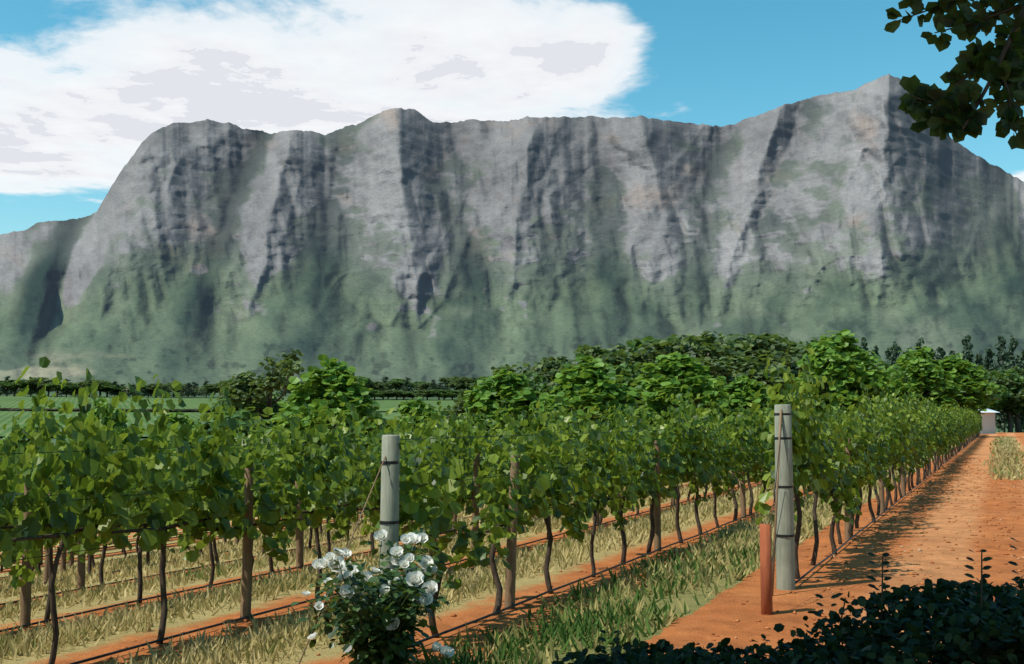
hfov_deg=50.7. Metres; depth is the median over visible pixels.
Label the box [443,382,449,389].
tree
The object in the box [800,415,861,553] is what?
vine
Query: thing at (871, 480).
vine
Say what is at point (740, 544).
grass
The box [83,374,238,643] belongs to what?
vine
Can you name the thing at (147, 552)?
vine
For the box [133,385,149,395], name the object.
tree
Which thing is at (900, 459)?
vine
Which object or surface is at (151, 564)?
drip line and wires
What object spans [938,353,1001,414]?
young tree
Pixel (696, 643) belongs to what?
track pebbles
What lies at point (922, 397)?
vine
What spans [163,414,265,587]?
vine
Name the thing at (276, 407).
tree
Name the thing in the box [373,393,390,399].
tree
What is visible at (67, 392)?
tree
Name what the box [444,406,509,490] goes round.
vine
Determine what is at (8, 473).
vine
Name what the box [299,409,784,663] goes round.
end post tie backs
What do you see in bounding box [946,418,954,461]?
vine
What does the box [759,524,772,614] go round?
anchor stake
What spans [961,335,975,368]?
tree
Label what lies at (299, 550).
vine post
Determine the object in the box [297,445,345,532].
vine
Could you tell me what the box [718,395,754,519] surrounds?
vine
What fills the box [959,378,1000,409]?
tree
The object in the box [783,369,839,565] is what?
vine
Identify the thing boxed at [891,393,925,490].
vine
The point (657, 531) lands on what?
vine post
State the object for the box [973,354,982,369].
pine
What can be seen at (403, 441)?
vine
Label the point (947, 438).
vine
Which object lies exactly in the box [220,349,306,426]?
gum tree
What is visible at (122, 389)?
tree
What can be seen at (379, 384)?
tree
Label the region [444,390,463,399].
tree
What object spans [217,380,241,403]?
gum tree
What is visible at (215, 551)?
vine
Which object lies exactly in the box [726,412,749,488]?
vine
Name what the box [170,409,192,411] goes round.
hedge
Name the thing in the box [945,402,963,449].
vine
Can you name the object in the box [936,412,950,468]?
vine
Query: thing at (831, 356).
young tree
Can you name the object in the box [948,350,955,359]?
pine
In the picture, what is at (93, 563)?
vine
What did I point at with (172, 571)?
drip line and wires
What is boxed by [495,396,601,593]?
vine
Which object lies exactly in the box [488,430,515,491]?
vine
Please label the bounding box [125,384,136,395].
tree
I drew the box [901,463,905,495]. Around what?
vine post
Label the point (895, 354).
pine
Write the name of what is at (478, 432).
vine
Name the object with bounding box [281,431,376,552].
vine
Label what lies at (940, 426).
vine
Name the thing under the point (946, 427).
vine
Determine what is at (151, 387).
tree
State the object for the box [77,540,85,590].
vine post
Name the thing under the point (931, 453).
vine
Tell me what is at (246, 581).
vine post
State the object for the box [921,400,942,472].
vine
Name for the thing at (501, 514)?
vine
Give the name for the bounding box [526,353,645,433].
young tree
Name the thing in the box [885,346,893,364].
pine
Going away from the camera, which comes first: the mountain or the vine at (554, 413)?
the vine at (554, 413)
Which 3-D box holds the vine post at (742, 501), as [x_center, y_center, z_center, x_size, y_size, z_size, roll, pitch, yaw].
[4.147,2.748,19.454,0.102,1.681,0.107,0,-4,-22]
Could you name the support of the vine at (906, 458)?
on the ground at (720, 615)
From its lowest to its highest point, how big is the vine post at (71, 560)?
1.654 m
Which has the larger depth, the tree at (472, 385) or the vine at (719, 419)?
the tree at (472, 385)
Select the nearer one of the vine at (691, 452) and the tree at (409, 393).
the vine at (691, 452)
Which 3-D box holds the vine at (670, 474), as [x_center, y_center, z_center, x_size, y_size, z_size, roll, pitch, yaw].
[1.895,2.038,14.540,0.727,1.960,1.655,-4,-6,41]
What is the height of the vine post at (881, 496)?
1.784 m
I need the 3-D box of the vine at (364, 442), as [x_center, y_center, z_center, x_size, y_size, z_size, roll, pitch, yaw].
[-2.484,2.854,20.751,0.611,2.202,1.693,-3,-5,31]
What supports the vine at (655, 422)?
on the ground at (720, 615)
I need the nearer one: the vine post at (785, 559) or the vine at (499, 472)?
the vine post at (785, 559)
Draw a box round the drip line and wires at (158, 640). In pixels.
[0,440,761,663]
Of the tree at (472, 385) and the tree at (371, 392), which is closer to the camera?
the tree at (371, 392)
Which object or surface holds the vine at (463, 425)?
on the ground at (720, 615)
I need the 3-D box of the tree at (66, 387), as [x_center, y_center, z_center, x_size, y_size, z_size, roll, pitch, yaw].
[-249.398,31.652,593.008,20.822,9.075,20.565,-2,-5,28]
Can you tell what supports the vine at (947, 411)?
on the ground at (720, 615)
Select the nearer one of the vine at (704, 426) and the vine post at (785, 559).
the vine post at (785, 559)
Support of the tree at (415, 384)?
on the ground at (720, 615)
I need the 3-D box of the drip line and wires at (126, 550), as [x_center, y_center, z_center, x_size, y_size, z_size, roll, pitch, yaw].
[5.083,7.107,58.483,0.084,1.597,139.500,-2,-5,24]
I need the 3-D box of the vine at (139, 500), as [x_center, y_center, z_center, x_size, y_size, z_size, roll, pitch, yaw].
[-4.089,1.999,11.874,0.689,2.079,1.469,-3,-5,29]
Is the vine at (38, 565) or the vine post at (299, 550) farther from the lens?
the vine at (38, 565)
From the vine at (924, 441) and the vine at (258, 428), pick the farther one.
the vine at (924, 441)
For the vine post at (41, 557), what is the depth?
24.07 m
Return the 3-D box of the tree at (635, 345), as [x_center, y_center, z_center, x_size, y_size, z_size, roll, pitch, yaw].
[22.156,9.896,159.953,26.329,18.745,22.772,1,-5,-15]
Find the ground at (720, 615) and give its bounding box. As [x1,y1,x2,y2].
[0,385,1023,663]
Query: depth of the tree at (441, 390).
588.81 m
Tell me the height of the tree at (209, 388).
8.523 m
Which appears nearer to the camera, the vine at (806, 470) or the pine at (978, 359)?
the vine at (806, 470)
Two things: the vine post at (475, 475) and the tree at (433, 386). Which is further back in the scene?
the tree at (433, 386)
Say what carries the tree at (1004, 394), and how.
on the ground at (720, 615)
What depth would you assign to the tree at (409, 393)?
590.71 m
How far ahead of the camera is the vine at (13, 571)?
10.14 m
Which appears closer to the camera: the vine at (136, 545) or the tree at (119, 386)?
the vine at (136, 545)
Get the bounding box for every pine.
[859,337,870,361]
[871,345,881,365]
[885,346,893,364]
[889,341,901,368]
[914,337,924,349]
[935,347,945,359]
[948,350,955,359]
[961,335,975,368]
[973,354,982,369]
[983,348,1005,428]
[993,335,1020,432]
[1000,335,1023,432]
[1013,350,1023,432]
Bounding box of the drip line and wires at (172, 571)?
[0,443,675,604]
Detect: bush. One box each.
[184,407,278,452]
[283,521,454,663]
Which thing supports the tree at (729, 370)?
on the ground at (720, 615)
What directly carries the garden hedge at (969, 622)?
on the ground at (720, 615)
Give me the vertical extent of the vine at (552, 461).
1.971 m
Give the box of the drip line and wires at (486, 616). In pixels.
[400,426,808,641]
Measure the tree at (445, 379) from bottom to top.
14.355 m
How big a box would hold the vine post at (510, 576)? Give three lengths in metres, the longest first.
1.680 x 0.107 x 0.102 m
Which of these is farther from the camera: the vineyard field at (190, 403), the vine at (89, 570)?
the vineyard field at (190, 403)
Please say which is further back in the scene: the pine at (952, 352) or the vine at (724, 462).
the pine at (952, 352)
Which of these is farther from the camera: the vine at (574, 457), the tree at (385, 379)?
the tree at (385, 379)
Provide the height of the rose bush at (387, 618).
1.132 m
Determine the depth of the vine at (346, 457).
19.67 m
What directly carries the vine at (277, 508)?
on the ground at (720, 615)
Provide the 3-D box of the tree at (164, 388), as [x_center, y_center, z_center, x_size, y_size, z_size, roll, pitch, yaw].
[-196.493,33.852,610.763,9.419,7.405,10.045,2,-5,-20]
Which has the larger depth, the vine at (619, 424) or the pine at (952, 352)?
the pine at (952, 352)
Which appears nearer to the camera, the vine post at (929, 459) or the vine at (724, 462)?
the vine at (724, 462)
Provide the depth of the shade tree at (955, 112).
3.73 m
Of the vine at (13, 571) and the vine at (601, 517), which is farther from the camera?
the vine at (601, 517)
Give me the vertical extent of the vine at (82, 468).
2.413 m
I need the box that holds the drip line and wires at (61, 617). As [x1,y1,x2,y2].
[0,439,687,631]
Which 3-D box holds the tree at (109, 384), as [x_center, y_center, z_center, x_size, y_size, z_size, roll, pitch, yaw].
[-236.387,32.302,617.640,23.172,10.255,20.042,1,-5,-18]
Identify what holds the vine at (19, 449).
on the ground at (720, 615)
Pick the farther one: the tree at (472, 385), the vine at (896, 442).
the tree at (472, 385)
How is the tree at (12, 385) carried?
on the ground at (720, 615)
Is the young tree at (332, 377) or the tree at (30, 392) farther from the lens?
the tree at (30, 392)
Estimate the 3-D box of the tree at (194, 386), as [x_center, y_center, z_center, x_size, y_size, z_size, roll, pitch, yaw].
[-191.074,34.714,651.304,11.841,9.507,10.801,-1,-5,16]
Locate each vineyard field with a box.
[0,396,460,410]
[0,411,439,436]
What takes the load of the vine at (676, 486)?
on the ground at (720, 615)
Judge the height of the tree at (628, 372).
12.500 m
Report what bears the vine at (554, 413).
on the ground at (720, 615)
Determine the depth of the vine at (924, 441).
28.34 m
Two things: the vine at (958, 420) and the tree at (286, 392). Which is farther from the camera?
the tree at (286, 392)
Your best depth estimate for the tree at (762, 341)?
145.80 m
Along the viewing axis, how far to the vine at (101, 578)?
14.18 m
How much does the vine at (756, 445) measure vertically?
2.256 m
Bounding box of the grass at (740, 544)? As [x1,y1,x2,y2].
[0,436,1023,663]
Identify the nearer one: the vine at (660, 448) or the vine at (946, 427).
the vine at (660, 448)
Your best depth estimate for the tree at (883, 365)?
155.30 m
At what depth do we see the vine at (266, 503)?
9.99 m
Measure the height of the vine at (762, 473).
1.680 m
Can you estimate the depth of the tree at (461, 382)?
715.46 m
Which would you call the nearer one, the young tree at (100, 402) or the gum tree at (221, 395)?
the young tree at (100, 402)
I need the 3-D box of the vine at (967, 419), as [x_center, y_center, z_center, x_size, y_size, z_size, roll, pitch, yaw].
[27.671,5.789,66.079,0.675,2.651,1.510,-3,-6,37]
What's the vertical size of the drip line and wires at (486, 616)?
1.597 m
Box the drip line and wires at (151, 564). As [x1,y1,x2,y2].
[6,455,482,589]
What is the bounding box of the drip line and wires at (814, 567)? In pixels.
[795,426,980,583]
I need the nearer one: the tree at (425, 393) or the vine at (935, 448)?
the vine at (935, 448)
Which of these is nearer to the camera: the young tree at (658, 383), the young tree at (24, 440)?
the young tree at (24, 440)
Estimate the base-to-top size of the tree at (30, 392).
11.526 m
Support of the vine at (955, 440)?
on the ground at (720, 615)
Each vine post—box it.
[20,474,32,628]
[40,547,42,564]
[44,492,49,584]
[60,549,66,573]
[69,543,73,565]
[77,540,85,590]
[240,464,253,620]
[295,481,303,568]
[379,435,399,596]
[452,501,456,535]
[471,454,479,550]
[504,455,518,609]
[593,450,599,526]
[654,440,660,551]
[739,438,745,517]
[774,404,794,589]
[845,439,850,539]
[878,433,884,512]
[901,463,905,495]
[916,462,920,483]
[928,457,930,474]
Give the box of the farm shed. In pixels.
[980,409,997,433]
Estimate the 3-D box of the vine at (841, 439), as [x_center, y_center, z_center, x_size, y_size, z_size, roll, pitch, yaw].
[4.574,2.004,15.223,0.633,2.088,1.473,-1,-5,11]
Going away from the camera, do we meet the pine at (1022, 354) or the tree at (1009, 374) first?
the tree at (1009, 374)
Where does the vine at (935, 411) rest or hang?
on the ground at (720, 615)
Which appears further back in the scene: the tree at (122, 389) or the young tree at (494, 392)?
the tree at (122, 389)
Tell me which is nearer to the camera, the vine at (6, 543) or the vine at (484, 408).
the vine at (6, 543)
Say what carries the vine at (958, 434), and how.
on the ground at (720, 615)
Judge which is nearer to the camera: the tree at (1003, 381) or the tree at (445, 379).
the tree at (1003, 381)
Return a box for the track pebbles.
[0,459,1023,662]
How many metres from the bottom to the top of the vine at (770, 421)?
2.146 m
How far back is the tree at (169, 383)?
639.74 m
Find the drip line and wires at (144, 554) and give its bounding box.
[0,492,367,577]
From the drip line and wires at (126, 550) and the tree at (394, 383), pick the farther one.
the tree at (394, 383)
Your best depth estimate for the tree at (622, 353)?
150.64 m
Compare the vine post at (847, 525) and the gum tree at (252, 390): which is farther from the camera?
the gum tree at (252, 390)
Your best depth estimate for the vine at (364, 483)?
16.19 m
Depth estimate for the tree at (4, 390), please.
591.88 m
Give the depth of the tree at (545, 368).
148.71 m
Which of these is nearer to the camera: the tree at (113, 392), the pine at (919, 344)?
the pine at (919, 344)
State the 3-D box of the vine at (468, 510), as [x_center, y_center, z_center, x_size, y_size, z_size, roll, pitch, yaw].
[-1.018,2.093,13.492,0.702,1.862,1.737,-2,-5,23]
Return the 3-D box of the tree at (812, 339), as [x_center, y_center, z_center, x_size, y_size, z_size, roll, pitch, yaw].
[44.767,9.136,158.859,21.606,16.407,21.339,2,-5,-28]
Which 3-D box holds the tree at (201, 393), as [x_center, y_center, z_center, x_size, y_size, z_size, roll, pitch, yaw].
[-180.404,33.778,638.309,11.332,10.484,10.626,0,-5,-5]
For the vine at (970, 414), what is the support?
on the ground at (720, 615)
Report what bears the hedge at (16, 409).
on the ground at (720, 615)
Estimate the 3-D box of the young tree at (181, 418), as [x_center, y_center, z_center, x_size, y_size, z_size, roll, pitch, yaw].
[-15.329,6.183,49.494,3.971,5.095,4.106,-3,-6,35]
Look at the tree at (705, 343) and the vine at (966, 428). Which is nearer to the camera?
the vine at (966, 428)
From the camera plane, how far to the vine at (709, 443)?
16.67 m
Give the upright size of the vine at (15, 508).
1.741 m
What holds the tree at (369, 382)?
on the ground at (720, 615)
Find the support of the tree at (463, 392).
on the ground at (720, 615)
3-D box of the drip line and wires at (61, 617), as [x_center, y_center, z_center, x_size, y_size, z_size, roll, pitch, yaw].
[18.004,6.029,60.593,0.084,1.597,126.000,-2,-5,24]
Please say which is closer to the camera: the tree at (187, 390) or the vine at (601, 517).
the vine at (601, 517)
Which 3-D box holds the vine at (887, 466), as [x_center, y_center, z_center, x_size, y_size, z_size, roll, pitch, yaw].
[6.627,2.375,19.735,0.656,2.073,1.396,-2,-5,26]
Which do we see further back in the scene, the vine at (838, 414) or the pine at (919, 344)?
the pine at (919, 344)
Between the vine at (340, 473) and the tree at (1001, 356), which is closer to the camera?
the vine at (340, 473)
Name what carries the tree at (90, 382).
on the ground at (720, 615)
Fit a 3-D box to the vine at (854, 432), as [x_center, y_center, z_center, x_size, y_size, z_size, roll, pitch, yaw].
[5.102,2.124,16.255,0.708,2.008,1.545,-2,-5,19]
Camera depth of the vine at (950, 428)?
45.06 m
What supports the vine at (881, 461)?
on the ground at (720, 615)
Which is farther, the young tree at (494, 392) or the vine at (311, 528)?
the young tree at (494, 392)
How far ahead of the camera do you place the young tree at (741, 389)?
88.46 m
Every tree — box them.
[0,376,17,395]
[0,379,36,396]
[0,423,43,475]
[20,377,52,390]
[27,377,38,395]
[46,382,79,396]
[58,379,75,396]
[61,396,138,475]
[69,382,99,391]
[77,379,105,396]
[88,380,118,396]
[101,385,126,396]
[107,381,121,395]
[114,384,127,395]
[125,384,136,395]
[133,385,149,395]
[143,383,172,397]
[147,411,215,457]
[156,382,184,396]
[156,385,172,397]
[179,383,198,397]
[190,382,199,395]
[193,384,219,397]
[198,392,289,448]
[199,380,215,397]
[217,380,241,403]
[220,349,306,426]
[266,354,393,454]
[276,387,291,395]
[354,376,371,386]
[365,381,390,390]
[368,390,383,395]
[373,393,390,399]
[379,377,391,390]
[379,391,399,398]
[383,390,409,399]
[384,396,446,442]
[388,378,412,389]
[401,377,413,390]
[403,391,421,398]
[409,381,428,390]
[411,390,440,399]
[414,383,442,389]
[427,379,436,396]
[427,389,450,399]
[432,393,456,399]
[435,383,444,389]
[439,376,459,389]
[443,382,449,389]
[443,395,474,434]
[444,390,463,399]
[447,376,472,389]
[455,367,545,444]
[457,389,467,396]
[468,371,552,418]
[469,376,487,389]
[491,357,593,416]
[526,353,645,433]
[556,343,656,418]
[559,362,654,423]
[625,334,688,407]
[630,351,734,428]
[633,330,811,407]
[679,355,831,407]
[710,332,832,392]
[710,374,781,427]
[786,336,895,386]
[793,329,894,417]
[869,357,907,381]
[878,346,961,413]
[884,0,1023,149]
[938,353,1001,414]
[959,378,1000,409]
[971,369,1012,410]
[984,369,1023,393]
[987,366,1023,432]
[987,376,1023,432]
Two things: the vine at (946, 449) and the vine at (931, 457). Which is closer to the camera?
the vine at (931, 457)
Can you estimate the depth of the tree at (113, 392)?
619.51 m
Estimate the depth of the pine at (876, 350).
208.58 m
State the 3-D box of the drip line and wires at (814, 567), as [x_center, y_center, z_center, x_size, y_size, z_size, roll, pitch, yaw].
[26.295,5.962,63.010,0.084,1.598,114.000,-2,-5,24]
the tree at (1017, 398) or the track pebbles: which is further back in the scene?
the tree at (1017, 398)
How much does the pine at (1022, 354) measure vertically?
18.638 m
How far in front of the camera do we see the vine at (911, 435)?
25.05 m
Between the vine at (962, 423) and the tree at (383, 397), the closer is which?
the vine at (962, 423)
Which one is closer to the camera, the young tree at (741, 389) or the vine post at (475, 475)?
the vine post at (475, 475)
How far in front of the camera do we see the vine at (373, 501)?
12.39 m
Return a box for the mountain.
[0,74,1023,386]
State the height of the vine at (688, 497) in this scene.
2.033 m
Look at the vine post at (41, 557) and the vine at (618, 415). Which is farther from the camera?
the vine post at (41, 557)
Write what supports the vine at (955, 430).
on the ground at (720, 615)
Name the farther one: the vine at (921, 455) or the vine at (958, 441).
the vine at (958, 441)
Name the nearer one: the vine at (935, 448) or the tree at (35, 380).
the vine at (935, 448)
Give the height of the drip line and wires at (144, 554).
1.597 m
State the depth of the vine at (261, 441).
20.70 m
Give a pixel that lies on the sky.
(84, 83)
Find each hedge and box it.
[3,408,30,410]
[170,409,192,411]
[539,538,1023,663]
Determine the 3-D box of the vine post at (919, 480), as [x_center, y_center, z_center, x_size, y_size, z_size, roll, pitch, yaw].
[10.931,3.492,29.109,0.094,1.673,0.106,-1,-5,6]
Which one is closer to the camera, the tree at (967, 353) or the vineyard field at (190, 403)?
the tree at (967, 353)
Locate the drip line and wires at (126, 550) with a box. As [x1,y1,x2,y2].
[0,514,363,569]
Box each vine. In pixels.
[0,356,133,663]
[0,393,123,623]
[0,406,13,568]
[0,418,89,548]
[0,473,77,564]
[1,547,33,585]
[12,490,64,579]
[39,442,139,574]
[49,426,161,583]
[66,419,205,603]
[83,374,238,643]
[92,539,115,567]
[109,434,191,566]
[127,497,169,554]
[131,454,190,563]
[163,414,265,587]
[169,407,324,619]
[169,453,208,553]
[180,467,255,565]
[212,426,286,466]
[238,416,303,554]
[245,433,302,571]
[259,393,382,597]
[268,431,299,530]
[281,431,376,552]
[286,443,345,547]
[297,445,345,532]
[327,454,366,535]
[330,411,440,536]
[336,424,401,549]
[356,426,405,479]
[372,403,489,637]
[380,422,443,544]
[394,411,428,465]
[399,425,474,556]
[416,401,475,476]
[443,415,499,527]
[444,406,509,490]
[453,423,537,613]
[467,415,551,503]
[487,437,525,505]
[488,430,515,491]
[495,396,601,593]
[521,401,555,516]
[527,417,579,536]
[539,405,635,577]
[544,406,567,453]
[550,413,604,531]
[571,428,626,523]
[577,407,670,564]
[597,401,641,495]
[603,399,661,514]
[608,411,689,552]
[642,414,669,434]
[647,423,671,474]
[650,386,711,543]
[658,431,686,499]
[667,393,727,534]
[686,424,711,494]
[687,416,704,501]
[695,404,732,486]
[706,415,739,527]
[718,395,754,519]
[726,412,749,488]
[729,397,773,513]
[745,432,774,493]
[750,348,828,578]
[753,408,774,503]
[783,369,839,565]
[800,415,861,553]
[822,400,861,543]
[828,403,849,430]
[828,406,874,535]
[829,377,882,527]
[844,411,899,521]
[863,407,893,515]
[866,391,906,509]
[875,393,906,505]
[877,387,915,501]
[884,405,915,497]
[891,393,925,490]
[894,389,919,487]
[907,405,929,484]
[910,403,929,487]
[915,401,935,479]
[915,414,932,479]
[918,393,934,477]
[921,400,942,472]
[926,414,940,475]
[931,404,951,466]
[931,417,947,472]
[932,404,945,468]
[936,401,953,455]
[936,405,951,463]
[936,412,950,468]
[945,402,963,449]
[945,407,954,460]
[946,407,958,459]
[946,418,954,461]
[947,407,958,447]
[948,407,963,454]
[952,418,960,456]
[959,409,968,446]
[959,414,964,450]
[963,405,971,445]
[963,412,969,447]
[965,407,972,429]
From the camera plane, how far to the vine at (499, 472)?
20.42 m
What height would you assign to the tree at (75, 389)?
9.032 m
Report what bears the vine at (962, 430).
on the ground at (720, 615)
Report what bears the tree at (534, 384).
on the ground at (720, 615)
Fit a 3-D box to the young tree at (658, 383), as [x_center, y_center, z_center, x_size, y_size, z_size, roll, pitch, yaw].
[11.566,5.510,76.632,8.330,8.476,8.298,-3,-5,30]
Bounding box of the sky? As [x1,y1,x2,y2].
[0,0,1023,234]
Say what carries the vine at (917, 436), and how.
on the ground at (720, 615)
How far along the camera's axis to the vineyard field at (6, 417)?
357.57 m
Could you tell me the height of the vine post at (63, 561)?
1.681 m
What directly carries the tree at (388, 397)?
on the ground at (720, 615)
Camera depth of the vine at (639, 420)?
21.35 m
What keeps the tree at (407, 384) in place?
on the ground at (720, 615)
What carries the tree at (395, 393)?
on the ground at (720, 615)
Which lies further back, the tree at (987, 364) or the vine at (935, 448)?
the tree at (987, 364)
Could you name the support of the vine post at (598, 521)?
on the ground at (720, 615)
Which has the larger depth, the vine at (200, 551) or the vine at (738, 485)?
the vine at (738, 485)
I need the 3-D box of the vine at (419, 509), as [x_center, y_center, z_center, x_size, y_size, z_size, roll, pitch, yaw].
[-0.612,1.575,8.810,0.774,1.984,1.406,-2,-5,23]
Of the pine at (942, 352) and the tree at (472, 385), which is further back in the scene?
the tree at (472, 385)
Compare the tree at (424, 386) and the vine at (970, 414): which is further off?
the tree at (424, 386)
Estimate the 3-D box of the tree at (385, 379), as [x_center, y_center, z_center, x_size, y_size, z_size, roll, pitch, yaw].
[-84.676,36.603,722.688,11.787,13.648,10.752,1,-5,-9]
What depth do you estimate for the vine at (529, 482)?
15.61 m
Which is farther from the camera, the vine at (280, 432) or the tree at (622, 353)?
the tree at (622, 353)
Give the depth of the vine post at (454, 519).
18.59 m
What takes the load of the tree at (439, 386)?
on the ground at (720, 615)
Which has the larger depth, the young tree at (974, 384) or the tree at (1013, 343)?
the tree at (1013, 343)
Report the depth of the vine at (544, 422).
21.71 m
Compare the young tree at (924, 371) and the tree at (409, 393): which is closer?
the young tree at (924, 371)
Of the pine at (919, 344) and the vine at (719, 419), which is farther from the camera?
the pine at (919, 344)
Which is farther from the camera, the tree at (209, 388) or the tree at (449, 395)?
the tree at (209, 388)
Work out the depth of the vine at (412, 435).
21.97 m
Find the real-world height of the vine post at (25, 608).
1.723 m
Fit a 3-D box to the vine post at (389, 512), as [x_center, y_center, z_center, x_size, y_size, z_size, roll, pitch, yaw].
[-0.933,1.740,8.206,0.159,1.911,0.158,3,-6,-37]
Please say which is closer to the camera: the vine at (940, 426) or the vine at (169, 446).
the vine at (169, 446)
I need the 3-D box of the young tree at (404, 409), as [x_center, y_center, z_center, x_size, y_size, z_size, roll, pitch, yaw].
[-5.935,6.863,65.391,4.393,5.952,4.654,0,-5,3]
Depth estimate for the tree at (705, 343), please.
139.50 m
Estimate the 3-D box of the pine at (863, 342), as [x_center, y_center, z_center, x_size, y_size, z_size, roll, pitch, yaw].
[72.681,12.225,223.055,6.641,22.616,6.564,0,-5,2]
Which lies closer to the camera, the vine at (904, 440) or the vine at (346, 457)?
the vine at (346, 457)
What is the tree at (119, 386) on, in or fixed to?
on the ground at (720, 615)
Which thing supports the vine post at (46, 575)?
on the ground at (720, 615)

